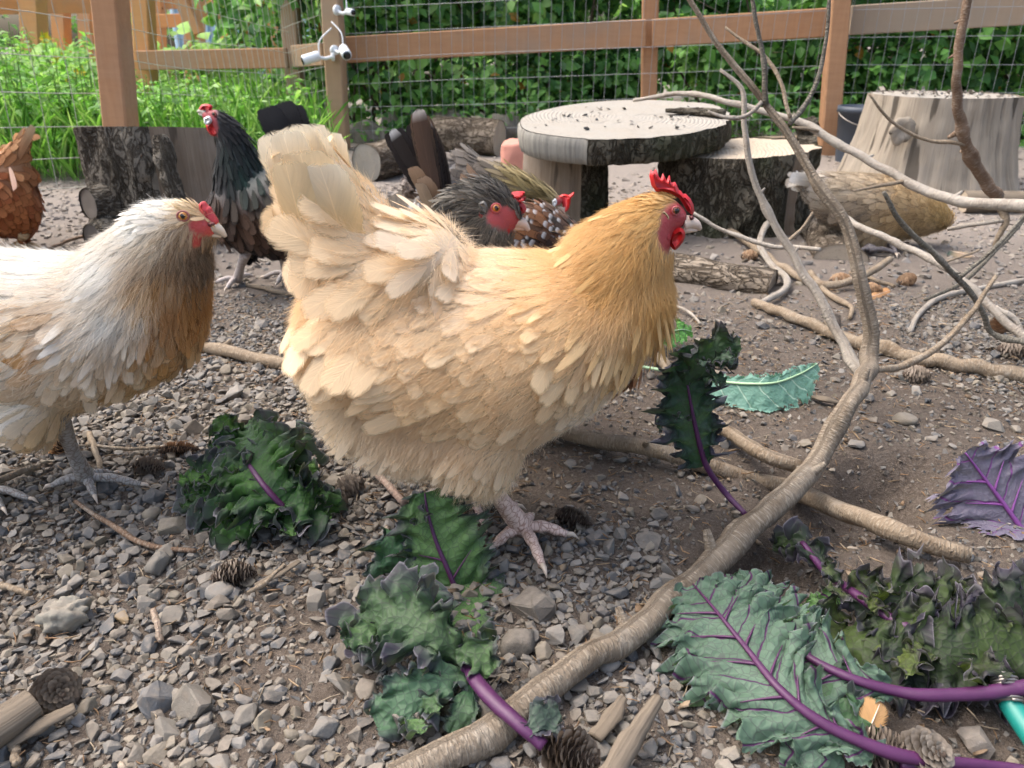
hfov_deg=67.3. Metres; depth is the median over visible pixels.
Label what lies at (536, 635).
stone
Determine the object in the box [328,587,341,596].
stone
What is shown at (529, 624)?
stone
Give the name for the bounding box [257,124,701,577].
buff hen
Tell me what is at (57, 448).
pine cone
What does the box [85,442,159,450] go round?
thin stick
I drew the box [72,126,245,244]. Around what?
bark stump
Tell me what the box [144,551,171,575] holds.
stone
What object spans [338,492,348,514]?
pine cone
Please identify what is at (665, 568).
stone
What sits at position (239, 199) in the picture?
black hen
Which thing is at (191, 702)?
stone
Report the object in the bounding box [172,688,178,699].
stone
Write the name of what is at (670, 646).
stone
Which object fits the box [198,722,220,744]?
stone
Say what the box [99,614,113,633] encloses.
stone
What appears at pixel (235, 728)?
stone
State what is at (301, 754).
stone
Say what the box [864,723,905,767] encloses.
pine cone
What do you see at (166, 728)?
stone
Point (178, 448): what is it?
pine cone
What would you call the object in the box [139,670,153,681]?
stone
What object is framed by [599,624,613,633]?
stone
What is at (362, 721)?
stone
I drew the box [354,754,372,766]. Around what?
stone
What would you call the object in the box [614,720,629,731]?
stone
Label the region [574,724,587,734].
stone
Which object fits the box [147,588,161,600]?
stone
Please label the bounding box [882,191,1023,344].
dark twiggy branch
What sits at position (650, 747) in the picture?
stone
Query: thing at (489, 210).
grey headed hen
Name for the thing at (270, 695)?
stone
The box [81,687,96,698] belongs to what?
stone
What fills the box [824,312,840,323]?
pine cone
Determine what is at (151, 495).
stone
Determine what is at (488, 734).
forked branch
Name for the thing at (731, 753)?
stone
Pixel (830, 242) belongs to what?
leaning log
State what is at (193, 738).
stone
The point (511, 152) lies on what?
salmon block
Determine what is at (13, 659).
stone
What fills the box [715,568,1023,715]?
kale leaf
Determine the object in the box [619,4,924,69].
tree
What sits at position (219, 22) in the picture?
tall shrub
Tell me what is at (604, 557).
stone
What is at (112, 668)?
stone
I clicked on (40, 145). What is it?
grass
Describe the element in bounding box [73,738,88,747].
stone
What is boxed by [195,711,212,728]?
stone
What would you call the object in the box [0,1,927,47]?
sky
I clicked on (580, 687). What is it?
stone
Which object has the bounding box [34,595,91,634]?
stone
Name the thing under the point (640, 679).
stone
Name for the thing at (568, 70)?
leafy shrub
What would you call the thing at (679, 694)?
stone
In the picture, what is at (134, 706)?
stone
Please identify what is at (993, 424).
stone
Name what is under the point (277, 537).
stone
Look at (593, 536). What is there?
stone
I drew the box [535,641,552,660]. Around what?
stone
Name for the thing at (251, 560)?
stone
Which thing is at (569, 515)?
pine cone
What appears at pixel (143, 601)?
stone
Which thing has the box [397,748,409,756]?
stone
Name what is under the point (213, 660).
stone
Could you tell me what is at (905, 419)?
stone
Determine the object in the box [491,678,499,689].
stone
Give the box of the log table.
[517,100,821,238]
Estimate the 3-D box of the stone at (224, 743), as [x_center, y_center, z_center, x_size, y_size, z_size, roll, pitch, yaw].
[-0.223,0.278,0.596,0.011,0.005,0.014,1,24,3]
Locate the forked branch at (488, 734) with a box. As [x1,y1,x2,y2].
[388,0,997,767]
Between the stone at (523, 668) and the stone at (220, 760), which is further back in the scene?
the stone at (523, 668)
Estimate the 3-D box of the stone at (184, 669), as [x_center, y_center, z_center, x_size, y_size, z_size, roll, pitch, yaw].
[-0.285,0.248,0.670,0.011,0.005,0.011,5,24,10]
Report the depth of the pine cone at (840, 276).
1.70 m
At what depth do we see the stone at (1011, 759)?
0.58 m
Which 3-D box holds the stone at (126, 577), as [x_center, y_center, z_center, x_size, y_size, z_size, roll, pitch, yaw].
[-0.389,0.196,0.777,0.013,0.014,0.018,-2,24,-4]
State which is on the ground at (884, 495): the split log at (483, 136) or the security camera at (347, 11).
the split log at (483, 136)
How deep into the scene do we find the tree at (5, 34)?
23.03 m
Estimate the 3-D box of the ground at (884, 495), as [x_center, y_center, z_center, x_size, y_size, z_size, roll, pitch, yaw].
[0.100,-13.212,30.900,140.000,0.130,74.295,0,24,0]
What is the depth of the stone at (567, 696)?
0.63 m
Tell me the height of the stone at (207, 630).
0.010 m
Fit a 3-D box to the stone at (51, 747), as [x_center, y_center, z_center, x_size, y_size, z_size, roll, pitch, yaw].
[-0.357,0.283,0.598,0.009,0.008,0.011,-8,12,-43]
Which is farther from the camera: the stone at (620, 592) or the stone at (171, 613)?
the stone at (620, 592)
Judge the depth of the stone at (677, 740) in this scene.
0.59 m
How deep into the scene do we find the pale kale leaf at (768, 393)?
1.14 m
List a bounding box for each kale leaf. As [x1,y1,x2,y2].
[643,363,819,412]
[650,571,929,767]
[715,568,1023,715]
[923,439,1023,539]
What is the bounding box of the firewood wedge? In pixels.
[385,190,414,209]
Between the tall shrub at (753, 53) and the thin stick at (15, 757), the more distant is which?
the tall shrub at (753, 53)
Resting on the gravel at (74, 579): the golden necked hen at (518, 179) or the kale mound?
the kale mound
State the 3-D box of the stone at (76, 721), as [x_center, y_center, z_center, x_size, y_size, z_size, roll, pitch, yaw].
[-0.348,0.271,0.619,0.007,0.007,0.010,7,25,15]
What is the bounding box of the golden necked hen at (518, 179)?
[399,142,573,212]
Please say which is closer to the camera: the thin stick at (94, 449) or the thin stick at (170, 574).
the thin stick at (170, 574)
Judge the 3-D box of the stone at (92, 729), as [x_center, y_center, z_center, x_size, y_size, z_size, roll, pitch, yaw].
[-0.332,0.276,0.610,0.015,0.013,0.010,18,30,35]
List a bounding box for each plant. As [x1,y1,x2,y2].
[2,32,95,80]
[10,42,98,87]
[157,40,235,86]
[166,21,228,97]
[202,38,257,94]
[325,487,564,750]
[327,90,426,142]
[430,57,553,137]
[657,59,774,134]
[692,80,819,136]
[717,64,855,136]
[806,45,980,103]
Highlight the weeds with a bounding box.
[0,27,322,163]
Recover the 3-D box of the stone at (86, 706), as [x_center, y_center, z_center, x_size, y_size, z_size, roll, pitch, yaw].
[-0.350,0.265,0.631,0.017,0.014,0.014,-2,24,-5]
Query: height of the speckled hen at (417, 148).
0.409 m
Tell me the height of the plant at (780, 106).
0.372 m
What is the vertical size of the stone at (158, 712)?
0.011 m
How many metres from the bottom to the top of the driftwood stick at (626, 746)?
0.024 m
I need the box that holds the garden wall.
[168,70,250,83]
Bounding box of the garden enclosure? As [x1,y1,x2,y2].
[0,0,277,85]
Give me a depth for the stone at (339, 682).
0.64 m
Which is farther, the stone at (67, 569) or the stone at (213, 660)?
the stone at (67, 569)
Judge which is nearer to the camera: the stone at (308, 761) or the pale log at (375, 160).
the stone at (308, 761)
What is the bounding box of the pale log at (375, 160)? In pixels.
[352,139,402,180]
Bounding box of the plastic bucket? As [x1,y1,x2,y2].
[835,104,863,161]
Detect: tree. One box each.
[0,15,17,50]
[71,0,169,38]
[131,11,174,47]
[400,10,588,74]
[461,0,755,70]
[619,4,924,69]
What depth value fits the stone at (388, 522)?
0.85 m
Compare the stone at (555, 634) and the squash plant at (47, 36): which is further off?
the squash plant at (47, 36)
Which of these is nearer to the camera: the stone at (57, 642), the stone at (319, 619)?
the stone at (57, 642)
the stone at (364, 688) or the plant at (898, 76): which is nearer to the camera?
the stone at (364, 688)
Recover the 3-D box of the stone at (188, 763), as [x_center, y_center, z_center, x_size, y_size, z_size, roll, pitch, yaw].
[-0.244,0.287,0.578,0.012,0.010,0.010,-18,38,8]
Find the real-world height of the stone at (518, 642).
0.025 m
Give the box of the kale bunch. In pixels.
[768,516,1023,726]
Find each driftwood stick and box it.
[588,695,627,742]
[599,694,663,767]
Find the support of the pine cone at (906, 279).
on the ground at (884, 495)
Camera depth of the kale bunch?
0.65 m
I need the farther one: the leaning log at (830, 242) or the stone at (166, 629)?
the leaning log at (830, 242)
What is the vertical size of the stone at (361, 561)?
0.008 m
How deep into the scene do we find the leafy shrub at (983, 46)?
3.86 m
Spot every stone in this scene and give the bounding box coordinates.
[0,744,10,762]
[7,653,17,668]
[16,627,35,645]
[25,753,40,767]
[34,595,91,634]
[38,634,50,645]
[38,724,56,736]
[41,598,58,612]
[43,750,65,759]
[45,742,57,753]
[48,727,67,742]
[50,634,70,646]
[57,563,73,578]
[67,530,81,539]
[71,713,84,726]
[73,485,86,490]
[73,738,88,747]
[75,589,91,598]
[75,696,97,715]
[76,755,85,766]
[81,526,95,538]
[81,657,94,668]
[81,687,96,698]
[86,609,93,619]
[86,720,99,741]
[93,669,105,677]
[96,482,117,494]
[98,685,113,693]
[98,731,109,741]
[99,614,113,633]
[103,740,122,754]
[105,664,120,674]
[107,704,119,721]
[110,667,132,681]
[112,751,126,762]
[114,610,128,624]
[119,571,135,584]
[122,528,139,542]
[122,758,132,767]
[124,735,136,742]
[125,546,142,555]
[127,701,137,711]
[127,742,144,762]
[137,595,155,609]
[137,680,173,719]
[138,584,153,595]
[139,632,157,655]
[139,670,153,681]
[142,488,165,504]
[142,506,160,518]
[142,741,168,764]
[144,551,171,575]
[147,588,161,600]
[149,734,162,746]
[151,709,164,721]
[154,716,179,740]
[155,542,174,557]
[157,516,185,535]
[160,605,184,623]
[160,646,177,658]
[162,623,171,637]
[166,735,175,749]
[167,636,184,643]
[167,744,182,757]
[171,683,211,720]
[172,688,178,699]
[175,718,188,727]
[177,644,195,657]
[178,662,189,674]
[179,757,195,767]
[183,419,204,434]
[188,728,199,745]
[189,620,204,633]
[195,531,208,544]
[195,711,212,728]
[197,572,212,583]
[197,609,212,617]
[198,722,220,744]
[199,746,214,756]
[200,580,213,599]
[200,624,213,636]
[204,594,230,611]
[204,652,221,667]
[205,581,233,600]
[205,677,221,690]
[206,753,230,767]
[211,693,227,699]
[216,608,239,622]
[217,734,233,751]
[220,710,233,723]
[230,723,240,733]
[232,703,258,728]
[233,694,252,705]
[244,556,255,566]
[247,758,255,767]
[253,319,267,328]
[253,709,271,732]
[256,528,270,541]
[256,737,274,752]
[260,685,286,703]
[263,592,277,601]
[264,758,275,767]
[274,532,289,539]
[284,728,298,740]
[290,558,309,571]
[290,706,300,719]
[294,745,315,762]
[295,734,313,747]
[300,755,317,767]
[306,587,325,610]
[308,569,326,582]
[309,616,325,621]
[312,716,339,738]
[320,544,337,553]
[323,656,340,670]
[323,701,332,711]
[324,750,337,761]
[325,474,340,486]
[326,672,350,694]
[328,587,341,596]
[336,643,348,660]
[338,549,350,560]
[345,576,359,589]
[348,725,362,742]
[352,662,367,674]
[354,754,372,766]
[355,678,377,699]
[356,556,369,566]
[357,717,373,726]
[375,673,383,685]
[379,737,389,742]
[381,519,394,531]
[385,501,398,512]
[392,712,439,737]
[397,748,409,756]
[415,734,427,744]
[426,732,441,743]
[443,705,449,714]
[450,583,463,591]
[453,592,462,600]
[454,619,471,632]
[477,698,490,718]
[479,585,494,595]
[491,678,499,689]
[496,672,509,681]
[499,557,510,572]
[499,628,535,659]
[500,653,517,665]
[506,738,515,751]
[508,592,518,602]
[509,748,523,758]
[510,586,554,622]
[515,661,527,672]
[523,742,536,757]
[525,621,536,629]
[528,663,542,678]
[533,629,539,642]
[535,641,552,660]
[543,543,552,556]
[545,624,564,645]
[563,691,571,700]
[567,624,588,645]
[569,693,588,707]
[570,678,589,693]
[570,708,580,720]
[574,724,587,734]
[580,611,590,624]
[584,709,600,723]
[586,529,608,545]
[590,632,604,638]
[595,552,608,560]
[596,739,610,759]
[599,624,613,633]
[599,661,620,672]
[603,690,618,703]
[604,585,628,598]
[606,734,616,744]
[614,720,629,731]
[616,682,629,693]
[622,675,634,680]
[623,660,634,668]
[625,694,636,705]
[626,650,638,661]
[629,673,647,686]
[635,531,661,550]
[637,749,647,758]
[643,555,658,563]
[643,737,657,758]
[645,682,655,692]
[650,507,668,520]
[650,577,663,588]
[650,645,662,660]
[651,662,662,674]
[656,628,664,635]
[657,737,665,745]
[661,563,674,575]
[666,641,675,648]
[667,719,681,725]
[670,735,681,747]
[676,691,683,701]
[678,709,692,716]
[682,721,697,727]
[685,730,695,742]
[703,724,714,738]
[720,745,739,761]
[755,321,769,329]
[848,439,864,447]
[892,412,917,425]
[956,725,995,759]
[982,417,1004,432]
[1005,756,1019,763]
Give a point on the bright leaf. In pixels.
(684, 330)
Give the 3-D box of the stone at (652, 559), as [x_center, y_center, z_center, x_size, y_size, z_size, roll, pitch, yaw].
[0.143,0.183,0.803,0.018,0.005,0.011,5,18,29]
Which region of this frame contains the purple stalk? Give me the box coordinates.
[897,757,1023,767]
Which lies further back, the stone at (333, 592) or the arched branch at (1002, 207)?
the arched branch at (1002, 207)
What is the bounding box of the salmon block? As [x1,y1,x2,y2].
[500,138,522,169]
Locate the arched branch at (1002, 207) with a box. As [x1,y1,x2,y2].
[633,91,1023,300]
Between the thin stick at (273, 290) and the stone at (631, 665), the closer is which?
the stone at (631, 665)
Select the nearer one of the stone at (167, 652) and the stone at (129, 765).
the stone at (129, 765)
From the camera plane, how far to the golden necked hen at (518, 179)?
1.65 m
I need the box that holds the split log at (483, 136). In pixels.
[432,115,506,155]
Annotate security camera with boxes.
[300,28,334,65]
[330,21,351,59]
[333,0,355,15]
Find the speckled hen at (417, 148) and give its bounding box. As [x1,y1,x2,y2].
[385,109,675,328]
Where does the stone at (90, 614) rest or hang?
on the ground at (884, 495)
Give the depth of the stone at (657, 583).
0.77 m
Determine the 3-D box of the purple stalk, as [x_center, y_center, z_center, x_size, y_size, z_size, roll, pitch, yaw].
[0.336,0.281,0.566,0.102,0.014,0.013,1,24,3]
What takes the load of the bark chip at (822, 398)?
on the ground at (884, 495)
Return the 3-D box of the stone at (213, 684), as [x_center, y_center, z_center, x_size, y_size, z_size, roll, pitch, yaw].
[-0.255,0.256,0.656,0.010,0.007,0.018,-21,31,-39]
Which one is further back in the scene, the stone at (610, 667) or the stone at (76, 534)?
the stone at (76, 534)
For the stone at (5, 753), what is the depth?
0.59 m
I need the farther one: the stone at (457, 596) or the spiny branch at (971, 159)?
the spiny branch at (971, 159)
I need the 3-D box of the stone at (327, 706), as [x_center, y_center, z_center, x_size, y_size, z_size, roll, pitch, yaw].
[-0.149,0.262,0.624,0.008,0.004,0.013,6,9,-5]
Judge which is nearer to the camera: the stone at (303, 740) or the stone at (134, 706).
the stone at (303, 740)
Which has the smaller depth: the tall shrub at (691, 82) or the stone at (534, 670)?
the stone at (534, 670)
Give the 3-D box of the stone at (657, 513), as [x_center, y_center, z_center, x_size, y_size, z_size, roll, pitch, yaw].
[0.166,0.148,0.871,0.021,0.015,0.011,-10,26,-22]
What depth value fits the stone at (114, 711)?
0.62 m
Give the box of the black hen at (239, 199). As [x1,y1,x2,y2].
[197,100,313,291]
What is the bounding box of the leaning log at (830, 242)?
[800,209,869,261]
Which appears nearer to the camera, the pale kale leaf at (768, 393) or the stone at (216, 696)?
the stone at (216, 696)
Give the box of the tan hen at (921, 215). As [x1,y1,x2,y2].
[785,169,956,257]
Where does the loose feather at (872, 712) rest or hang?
on the kale scrap
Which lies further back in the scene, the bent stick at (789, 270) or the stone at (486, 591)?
the bent stick at (789, 270)
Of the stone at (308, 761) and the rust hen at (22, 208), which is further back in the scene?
the rust hen at (22, 208)
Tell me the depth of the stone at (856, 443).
1.01 m
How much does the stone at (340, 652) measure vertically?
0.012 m
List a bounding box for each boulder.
[350,119,386,143]
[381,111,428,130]
[433,107,469,116]
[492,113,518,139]
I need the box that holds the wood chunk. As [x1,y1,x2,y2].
[0,690,43,747]
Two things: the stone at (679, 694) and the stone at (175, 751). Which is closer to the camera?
the stone at (175, 751)
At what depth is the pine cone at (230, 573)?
0.77 m
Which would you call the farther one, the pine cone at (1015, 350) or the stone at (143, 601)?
the pine cone at (1015, 350)
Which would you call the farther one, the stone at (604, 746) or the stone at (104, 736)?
the stone at (104, 736)
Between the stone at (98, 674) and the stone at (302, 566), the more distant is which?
the stone at (302, 566)
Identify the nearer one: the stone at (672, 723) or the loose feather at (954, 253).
the stone at (672, 723)
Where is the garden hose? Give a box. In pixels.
[987,671,1023,744]
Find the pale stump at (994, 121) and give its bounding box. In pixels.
[836,86,1023,193]
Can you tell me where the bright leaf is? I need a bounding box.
[664,318,692,348]
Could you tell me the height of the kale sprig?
0.225 m
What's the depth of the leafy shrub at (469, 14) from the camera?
4.18 m
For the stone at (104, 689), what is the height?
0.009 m
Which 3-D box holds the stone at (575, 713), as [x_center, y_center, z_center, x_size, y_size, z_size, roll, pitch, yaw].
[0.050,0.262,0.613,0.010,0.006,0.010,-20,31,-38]
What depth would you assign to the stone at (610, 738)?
0.59 m
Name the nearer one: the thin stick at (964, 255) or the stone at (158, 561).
the stone at (158, 561)
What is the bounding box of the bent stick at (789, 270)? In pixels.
[727,228,892,289]
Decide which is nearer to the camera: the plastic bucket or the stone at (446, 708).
the stone at (446, 708)
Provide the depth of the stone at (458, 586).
0.75 m
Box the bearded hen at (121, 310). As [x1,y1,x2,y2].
[0,195,226,514]
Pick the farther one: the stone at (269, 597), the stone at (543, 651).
the stone at (269, 597)
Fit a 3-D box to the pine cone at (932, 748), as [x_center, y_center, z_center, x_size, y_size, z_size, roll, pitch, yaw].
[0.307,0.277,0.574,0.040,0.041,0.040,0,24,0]
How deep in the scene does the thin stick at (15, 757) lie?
0.58 m
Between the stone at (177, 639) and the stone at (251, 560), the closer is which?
the stone at (177, 639)
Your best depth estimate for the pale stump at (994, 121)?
2.67 m
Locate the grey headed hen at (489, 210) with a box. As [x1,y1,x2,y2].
[428,171,529,248]
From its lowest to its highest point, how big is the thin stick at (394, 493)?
0.019 m
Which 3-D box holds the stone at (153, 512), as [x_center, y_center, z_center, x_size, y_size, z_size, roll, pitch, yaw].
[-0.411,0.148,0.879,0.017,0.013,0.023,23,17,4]
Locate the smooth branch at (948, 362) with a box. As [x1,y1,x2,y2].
[751,216,1023,382]
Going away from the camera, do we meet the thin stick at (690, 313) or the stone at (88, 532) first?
the stone at (88, 532)
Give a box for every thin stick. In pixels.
[0,464,40,483]
[0,581,32,595]
[9,744,21,766]
[45,235,82,249]
[73,500,196,552]
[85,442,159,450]
[86,431,102,468]
[149,554,205,592]
[150,608,163,642]
[245,283,294,296]
[247,562,285,594]
[368,470,406,505]
[677,305,701,324]
[808,269,853,319]
[849,271,895,287]
[946,249,980,262]
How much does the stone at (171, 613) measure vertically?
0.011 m
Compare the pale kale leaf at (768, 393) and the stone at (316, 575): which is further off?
the pale kale leaf at (768, 393)
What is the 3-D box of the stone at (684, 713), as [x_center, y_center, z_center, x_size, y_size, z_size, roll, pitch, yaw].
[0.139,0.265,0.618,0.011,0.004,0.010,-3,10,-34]
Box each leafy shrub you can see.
[220,0,470,131]
[349,0,594,117]
[487,0,746,112]
[658,0,908,132]
[786,0,1023,138]
[990,27,1023,147]
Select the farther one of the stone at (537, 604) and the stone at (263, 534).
the stone at (263, 534)
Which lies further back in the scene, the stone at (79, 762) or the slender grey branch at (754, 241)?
the slender grey branch at (754, 241)
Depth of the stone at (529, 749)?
0.58 m
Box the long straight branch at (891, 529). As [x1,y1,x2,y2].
[202,338,972,563]
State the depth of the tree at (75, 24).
26.11 m
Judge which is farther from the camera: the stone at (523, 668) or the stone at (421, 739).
the stone at (523, 668)
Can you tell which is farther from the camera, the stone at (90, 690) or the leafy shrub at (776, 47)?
the leafy shrub at (776, 47)
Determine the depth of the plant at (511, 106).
4.04 m
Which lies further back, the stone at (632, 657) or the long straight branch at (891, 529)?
the long straight branch at (891, 529)
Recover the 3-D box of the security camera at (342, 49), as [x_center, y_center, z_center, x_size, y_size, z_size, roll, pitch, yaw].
[-0.786,-1.583,3.547,0.059,0.165,0.155,-16,29,-32]
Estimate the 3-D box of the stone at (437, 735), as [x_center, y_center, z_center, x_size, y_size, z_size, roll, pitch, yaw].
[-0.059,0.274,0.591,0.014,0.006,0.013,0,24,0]
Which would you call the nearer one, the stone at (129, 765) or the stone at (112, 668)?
the stone at (129, 765)
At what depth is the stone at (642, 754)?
0.58 m
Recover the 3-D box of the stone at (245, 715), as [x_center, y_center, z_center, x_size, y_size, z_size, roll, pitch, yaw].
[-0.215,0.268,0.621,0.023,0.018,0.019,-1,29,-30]
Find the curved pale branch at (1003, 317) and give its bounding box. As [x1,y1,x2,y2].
[848,215,1023,345]
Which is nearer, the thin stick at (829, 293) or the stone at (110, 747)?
the stone at (110, 747)
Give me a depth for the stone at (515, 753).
0.58 m
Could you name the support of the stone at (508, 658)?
on the ground at (884, 495)
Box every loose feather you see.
[853,288,891,303]
[859,696,887,730]
[947,250,978,257]
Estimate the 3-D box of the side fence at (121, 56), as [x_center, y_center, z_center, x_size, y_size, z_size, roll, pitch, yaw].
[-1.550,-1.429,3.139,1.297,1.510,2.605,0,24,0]
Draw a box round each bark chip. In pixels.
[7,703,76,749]
[254,559,300,585]
[811,395,838,403]
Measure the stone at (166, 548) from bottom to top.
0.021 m
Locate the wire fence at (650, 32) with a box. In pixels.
[321,0,1023,155]
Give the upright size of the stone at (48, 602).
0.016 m
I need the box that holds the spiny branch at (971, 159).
[868,0,1004,198]
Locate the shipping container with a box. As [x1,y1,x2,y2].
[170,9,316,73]
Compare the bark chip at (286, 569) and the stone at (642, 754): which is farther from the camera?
the bark chip at (286, 569)
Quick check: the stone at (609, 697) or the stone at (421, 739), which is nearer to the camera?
the stone at (421, 739)
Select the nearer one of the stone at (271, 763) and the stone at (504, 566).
the stone at (271, 763)
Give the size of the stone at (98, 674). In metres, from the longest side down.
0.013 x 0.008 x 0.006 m
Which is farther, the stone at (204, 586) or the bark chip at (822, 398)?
the bark chip at (822, 398)
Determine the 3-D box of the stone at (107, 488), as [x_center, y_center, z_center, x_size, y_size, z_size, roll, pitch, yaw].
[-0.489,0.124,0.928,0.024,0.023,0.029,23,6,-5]
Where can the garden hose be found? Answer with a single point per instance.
(1011, 707)
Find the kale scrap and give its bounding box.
[779,659,888,767]
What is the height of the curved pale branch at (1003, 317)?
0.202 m
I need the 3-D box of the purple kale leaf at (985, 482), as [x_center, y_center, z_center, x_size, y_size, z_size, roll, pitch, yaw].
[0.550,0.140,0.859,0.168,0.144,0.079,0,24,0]
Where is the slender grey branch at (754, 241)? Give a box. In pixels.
[693,212,820,250]
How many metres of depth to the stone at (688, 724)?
0.61 m
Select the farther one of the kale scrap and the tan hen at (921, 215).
the tan hen at (921, 215)
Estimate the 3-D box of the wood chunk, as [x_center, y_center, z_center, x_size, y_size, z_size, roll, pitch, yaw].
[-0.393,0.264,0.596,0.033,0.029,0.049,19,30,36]
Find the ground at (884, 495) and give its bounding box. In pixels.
[0,47,1023,767]
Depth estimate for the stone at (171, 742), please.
0.59 m
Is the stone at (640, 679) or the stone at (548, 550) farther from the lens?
the stone at (548, 550)
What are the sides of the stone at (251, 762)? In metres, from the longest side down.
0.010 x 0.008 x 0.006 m
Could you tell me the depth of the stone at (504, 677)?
0.64 m
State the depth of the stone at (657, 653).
0.68 m
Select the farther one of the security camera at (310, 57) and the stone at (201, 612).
the security camera at (310, 57)
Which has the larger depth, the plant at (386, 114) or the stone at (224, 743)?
the plant at (386, 114)
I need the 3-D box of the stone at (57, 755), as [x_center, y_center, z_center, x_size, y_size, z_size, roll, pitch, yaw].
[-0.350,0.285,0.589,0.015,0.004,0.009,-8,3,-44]
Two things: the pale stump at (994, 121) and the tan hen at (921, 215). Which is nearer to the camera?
the tan hen at (921, 215)
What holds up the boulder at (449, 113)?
on the ground at (884, 495)
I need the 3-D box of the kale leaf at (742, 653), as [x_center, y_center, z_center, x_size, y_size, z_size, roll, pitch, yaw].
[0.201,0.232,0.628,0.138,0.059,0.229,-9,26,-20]
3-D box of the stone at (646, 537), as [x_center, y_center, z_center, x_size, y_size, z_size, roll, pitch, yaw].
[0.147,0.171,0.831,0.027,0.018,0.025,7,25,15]
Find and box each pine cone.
[28,667,82,714]
[48,437,64,453]
[131,456,165,476]
[158,440,199,457]
[211,558,256,587]
[335,474,364,497]
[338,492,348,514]
[538,724,600,767]
[555,506,592,529]
[741,249,757,260]
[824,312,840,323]
[828,272,850,280]
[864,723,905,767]
[869,282,882,292]
[896,273,916,285]
[897,725,954,767]
[902,365,931,383]
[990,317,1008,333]
[997,342,1023,359]
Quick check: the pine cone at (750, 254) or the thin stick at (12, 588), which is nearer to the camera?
the thin stick at (12, 588)
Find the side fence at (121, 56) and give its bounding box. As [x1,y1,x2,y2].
[0,0,326,189]
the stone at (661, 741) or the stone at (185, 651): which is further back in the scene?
the stone at (185, 651)
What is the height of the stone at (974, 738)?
0.020 m
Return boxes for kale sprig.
[639,320,746,514]
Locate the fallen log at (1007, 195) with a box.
[957,190,1023,212]
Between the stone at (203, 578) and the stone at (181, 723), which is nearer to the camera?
the stone at (181, 723)
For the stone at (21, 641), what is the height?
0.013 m
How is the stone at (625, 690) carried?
on the ground at (884, 495)
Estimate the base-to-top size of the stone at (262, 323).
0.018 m
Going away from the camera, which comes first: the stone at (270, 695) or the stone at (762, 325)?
the stone at (270, 695)
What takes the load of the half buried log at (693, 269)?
on the ground at (884, 495)
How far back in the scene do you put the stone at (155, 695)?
0.63 m
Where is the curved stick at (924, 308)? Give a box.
[907,278,1023,333]
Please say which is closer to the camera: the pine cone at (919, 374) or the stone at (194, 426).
the stone at (194, 426)
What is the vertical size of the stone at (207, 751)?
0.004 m
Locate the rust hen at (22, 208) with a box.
[0,125,46,248]
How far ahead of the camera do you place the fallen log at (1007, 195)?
2.44 m
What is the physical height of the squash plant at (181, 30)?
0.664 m
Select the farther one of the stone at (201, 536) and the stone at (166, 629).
the stone at (201, 536)
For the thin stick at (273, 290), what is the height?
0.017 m
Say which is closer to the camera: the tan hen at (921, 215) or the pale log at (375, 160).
the tan hen at (921, 215)
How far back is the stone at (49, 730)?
0.61 m
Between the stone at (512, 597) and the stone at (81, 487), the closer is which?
the stone at (512, 597)
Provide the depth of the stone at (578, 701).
0.62 m
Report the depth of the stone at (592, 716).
0.61 m
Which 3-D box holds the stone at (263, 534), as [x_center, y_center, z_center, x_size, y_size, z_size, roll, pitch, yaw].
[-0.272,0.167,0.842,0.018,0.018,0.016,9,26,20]
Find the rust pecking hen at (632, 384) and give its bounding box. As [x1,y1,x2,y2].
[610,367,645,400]
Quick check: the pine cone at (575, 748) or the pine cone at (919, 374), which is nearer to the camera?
the pine cone at (575, 748)
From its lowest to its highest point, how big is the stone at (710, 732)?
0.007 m
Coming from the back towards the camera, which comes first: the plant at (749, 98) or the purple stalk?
the plant at (749, 98)
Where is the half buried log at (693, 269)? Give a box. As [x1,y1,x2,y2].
[672,253,777,294]
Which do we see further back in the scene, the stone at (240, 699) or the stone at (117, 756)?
the stone at (240, 699)
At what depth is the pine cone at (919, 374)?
1.22 m
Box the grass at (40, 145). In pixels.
[0,67,353,180]
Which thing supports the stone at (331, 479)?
on the ground at (884, 495)
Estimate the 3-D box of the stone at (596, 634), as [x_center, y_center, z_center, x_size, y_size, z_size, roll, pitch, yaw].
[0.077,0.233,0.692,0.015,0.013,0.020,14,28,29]
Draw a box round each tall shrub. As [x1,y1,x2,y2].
[193,0,532,107]
[498,0,773,102]
[724,0,1018,90]
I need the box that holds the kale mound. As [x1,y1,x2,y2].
[171,407,348,552]
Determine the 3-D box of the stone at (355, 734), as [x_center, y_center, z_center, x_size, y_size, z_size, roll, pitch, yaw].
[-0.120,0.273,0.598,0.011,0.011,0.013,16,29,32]
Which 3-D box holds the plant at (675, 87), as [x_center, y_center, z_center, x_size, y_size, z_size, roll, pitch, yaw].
[1.062,-1.473,4.017,0.672,0.407,0.477,11,26,24]
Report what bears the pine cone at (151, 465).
on the ground at (884, 495)
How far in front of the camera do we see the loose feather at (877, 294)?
1.63 m

